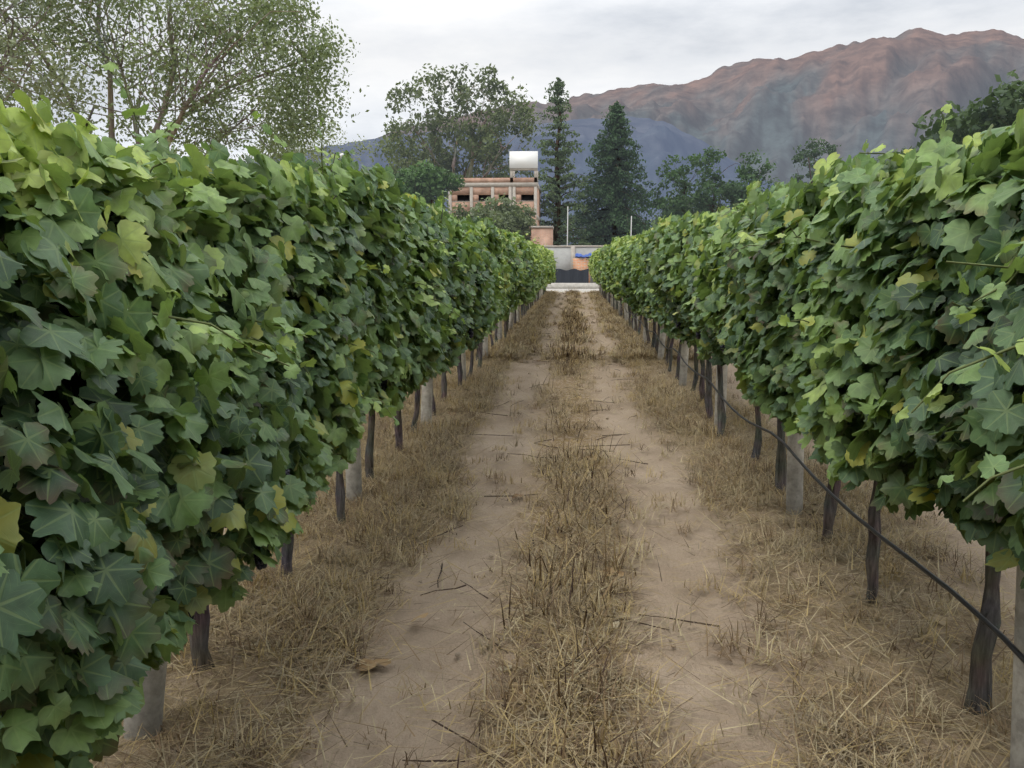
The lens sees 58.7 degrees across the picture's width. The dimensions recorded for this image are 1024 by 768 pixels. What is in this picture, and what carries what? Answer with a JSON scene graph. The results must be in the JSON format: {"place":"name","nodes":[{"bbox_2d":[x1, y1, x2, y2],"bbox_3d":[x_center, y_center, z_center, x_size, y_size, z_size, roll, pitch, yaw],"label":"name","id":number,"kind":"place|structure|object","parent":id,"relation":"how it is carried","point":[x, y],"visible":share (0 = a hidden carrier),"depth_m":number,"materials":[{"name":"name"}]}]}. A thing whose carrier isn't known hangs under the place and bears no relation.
{"place":"outdoors","nodes":[
{"label":"outdoors","id":0,"kind":"place"},
{"bbox_2d":[0,0,1023,162],"label":"sky","id":1,"kind":"structure","parent":0,"point":[593,46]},
{"bbox_2d":[256,116,773,244],"bbox_3d":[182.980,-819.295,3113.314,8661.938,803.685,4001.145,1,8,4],"label":"mountain spur","id":2,"kind":"structure","parent":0,"point":[659,141],"depth_m":3810.94,"materials":[{"name":"stone"}]},
{"bbox_2d":[89,289,1016,767],"bbox_3d":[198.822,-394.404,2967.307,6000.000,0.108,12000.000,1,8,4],"label":"ground","id":3,"kind":"structure","parent":0,"point":[381,709],"depth_m":3.85,"materials":[{"name":"beige soil"}]},
{"bbox_2d":[0,0,108,123],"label":"pale tree","id":4,"kind":"object","parent":3,"relation":"on","point":[37,87],"depth_m":23.08,"materials":[{"name":"green plant"}]},
{"bbox_2d":[0,0,368,165],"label":"pale tree","id":5,"kind":"object","parent":3,"relation":"on","point":[322,49],"depth_m":25.93,"materials":[{"name":"green plant"}]},
{"bbox_2d":[0,61,557,767],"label":"vine row","id":6,"kind":"object","parent":3,"relation":"on","point":[156,475],"depth_m":2.17,"materials":[{"name":"green plant"}]},
{"bbox_2d":[0,211,403,553],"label":"vine row","id":7,"kind":"object","parent":6,"relation":"attached to","point":[75,383],"depth_m":2.13,"materials":[{"name":"green plant"}]},
{"bbox_2d":[188,323,473,618],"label":"grape clusters","id":8,"kind":"object","parent":6,"relation":"attached to","point":[260,564],"visible":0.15,"depth_m":2.78,"materials":[{"name":"black"}]},
{"bbox_2d":[240,110,372,162],"bbox_3d":[-10.405,-9.089,46.157,6.756,9.246,8.014,1,8,4],"label":"bush","id":9,"kind":"object","parent":3,"relation":"on","point":[329,151],"depth_m":44.60,"materials":[{"name":"green plant"}]},
{"bbox_2d":[123,194,542,740],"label":"vineyard posts","id":10,"kind":"object","parent":3,"relation":"on","point":[149,716],"visible":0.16,"depth_m":2.89,"materials":[{"name":"wood"}]},
{"bbox_2d":[393,159,465,206],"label":"tree","id":11,"kind":"object","parent":3,"relation":"on","point":[425,178],"depth_m":79.53,"materials":[{"name":"green plant"}]},
{"bbox_2d":[366,62,543,208],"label":"tree","id":12,"kind":"object","parent":3,"relation":"on","point":[501,120],"depth_m":107.13,"materials":[{"name":"green plant"}]},
{"bbox_2d":[445,202,507,228],"bbox_3d":[-2.656,-10.044,65.403,4.900,6.016,6.742,1,8,4],"label":"olive shrub","id":13,"kind":"object","parent":3,"relation":"on","point":[458,213],"depth_m":63.88,"materials":[{"name":"green plant"}]},
{"bbox_2d":[448,151,540,225],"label":"brick building","id":14,"kind":"structure","parent":3,"relation":"on","point":[473,191],"depth_m":86.57,"materials":[{"name":"concrete"}]},
{"bbox_2d":[461,193,536,239],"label":"olive shrub","id":15,"kind":"object","parent":3,"relation":"on","point":[513,215],"depth_m":67.70,"materials":[{"name":"green plant"}]},
{"bbox_2d":[526,214,553,244],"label":"brick outbuilding","id":16,"kind":"structure","parent":3,"relation":"on","point":[544,234],"depth_m":65.17,"materials":[{"name":"brick"}]},
{"bbox_2d":[327,321,777,717],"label":"track stones","id":17,"kind":"object","parent":3,"relation":"on","point":[491,600],"visible":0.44,"depth_m":4.07,"materials":[{"name":"stone"}]},
{"bbox_2d":[90,288,1015,767],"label":"dry grass","id":18,"kind":"structure","parent":3,"relation":"on","point":[636,352],"depth_m":4.00,"materials":[{"name":"beige plant"}]},
{"bbox_2d":[531,77,592,244],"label":"slender conifer","id":19,"kind":"object","parent":3,"relation":"on","point":[553,196],"depth_m":93.28,"materials":[{"name":"green plant"}]},
{"bbox_2d":[555,269,588,282],"bbox_3d":[3.594,-7.160,60.278,2.956,0.950,0.098,1,8,4],"label":"shade net fence","id":20,"kind":"object","parent":3,"relation":"on","point":[572,276],"visible":0.68,"depth_m":60.25,"materials":[{"name":"grey fabric"}]},
{"bbox_2d":[541,245,603,288],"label":"end wall","id":21,"kind":"structure","parent":3,"relation":"on","point":[565,258],"depth_m":61.15,"materials":[{"name":"concrete"}]},
{"bbox_2d":[575,253,591,257],"bbox_3d":[4.761,-8.528,60.472,1.110,0.360,0.698,1,8,4],"label":"blue tarp","id":22,"kind":"object","parent":21,"relation":"on","point":[578,255],"visible":0.95,"depth_m":60.30,"materials":[{"name":"blue plastic"}]},
{"bbox_2d":[561,213,596,244],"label":"tree line","id":23,"kind":"object","parent":3,"relation":"on","point":[570,216],"depth_m":240.42,"materials":[{"name":"green plant"}]},
{"bbox_2d":[567,206,631,244],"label":"utility poles","id":24,"kind":"object","parent":3,"relation":"on","point":[567,225],"visible":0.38,"depth_m":78.58,"materials":[{"name":"grey metal"}]},
{"bbox_2d":[568,101,654,244],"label":"conifer tree","id":25,"kind":"object","parent":3,"relation":"on","point":[610,145],"depth_m":96.15,"materials":[{"name":"green plant"}]},
{"bbox_2d":[355,318,950,701],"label":"fallen dry leaves","id":26,"kind":"object","parent":3,"relation":"on","point":[424,615],"visible":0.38,"depth_m":3.42,"materials":[{"name":"brown plant"}]},
{"bbox_2d":[650,196,714,226],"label":"bush","id":27,"kind":"object","parent":3,"relation":"on","point":[656,219],"depth_m":120.23,"materials":[{"name":"green plant"}]},
{"bbox_2d":[649,145,780,223],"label":"broad tree","id":28,"kind":"object","parent":3,"relation":"on","point":[732,188],"depth_m":99.73,"materials":[{"name":"green plant"}]},
{"bbox_2d":[586,103,1023,715],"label":"vine row","id":29,"kind":"object","parent":3,"relation":"on","point":[877,297],"depth_m":2.84,"materials":[{"name":"green plant"}]},
{"bbox_2d":[649,311,724,350],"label":"grape clusters","id":30,"kind":"object","parent":29,"relation":"attached to","point":[698,334],"visible":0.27,"depth_m":7.12,"materials":[{"name":"black"}]},
{"bbox_2d":[598,285,1023,662],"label":"irrigation hose","id":31,"kind":"object","parent":29,"relation":"attached to","point":[1015,650],"visible":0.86,"depth_m":3.55,"materials":[{"name":"black rubber"}]},
{"bbox_2d":[885,250,992,387],"bbox_3d":[2.602,-2.622,20.860,0.515,1.229,48.300,1,8,4],"label":"vine row","id":32,"kind":"object","parent":29,"relation":"attached to","point":[943,381],"depth_m":2.80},
{"bbox_2d":[599,284,1023,767],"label":"vineyard posts","id":33,"kind":"object","parent":3,"relation":"on","point":[794,487],"visible":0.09,"depth_m":5.38,"materials":[{"name":"wood"}]},
{"bbox_2d":[784,137,840,184],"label":"poplar tree","id":34,"kind":"object","parent":3,"relation":"on","point":[814,152],"depth_m":115.92,"materials":[{"name":"green plant"}]},
{"bbox_2d":[873,138,930,163],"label":"tree","id":35,"kind":"object","parent":3,"relation":"on","point":[901,152],"depth_m":86.92,"materials":[{"name":"green plant"}]},
{"bbox_2d":[916,108,969,151],"bbox_3d":[31.326,-12.394,61.825,11.109,11.633,9.774,1,8,4],"label":"tree","id":36,"kind":"object","parent":3,"relation":"on","point":[919,144],"depth_m":60.24,"materials":[{"name":"green plant"}]},
{"bbox_2d":[912,70,1023,157],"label":"tree","id":37,"kind":"object","parent":3,"relation":"on","point":[1009,105],"depth_m":46.20,"materials":[{"name":"green plant"}]},
{"bbox_2d":[378,28,1023,183],"bbox_3d":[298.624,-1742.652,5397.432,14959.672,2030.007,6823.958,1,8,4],"label":"mountain range","id":38,"kind":"structure","parent":0,"point":[851,98],"depth_m":6188.48,"materials":[{"name":"brown stone"}]}
]}

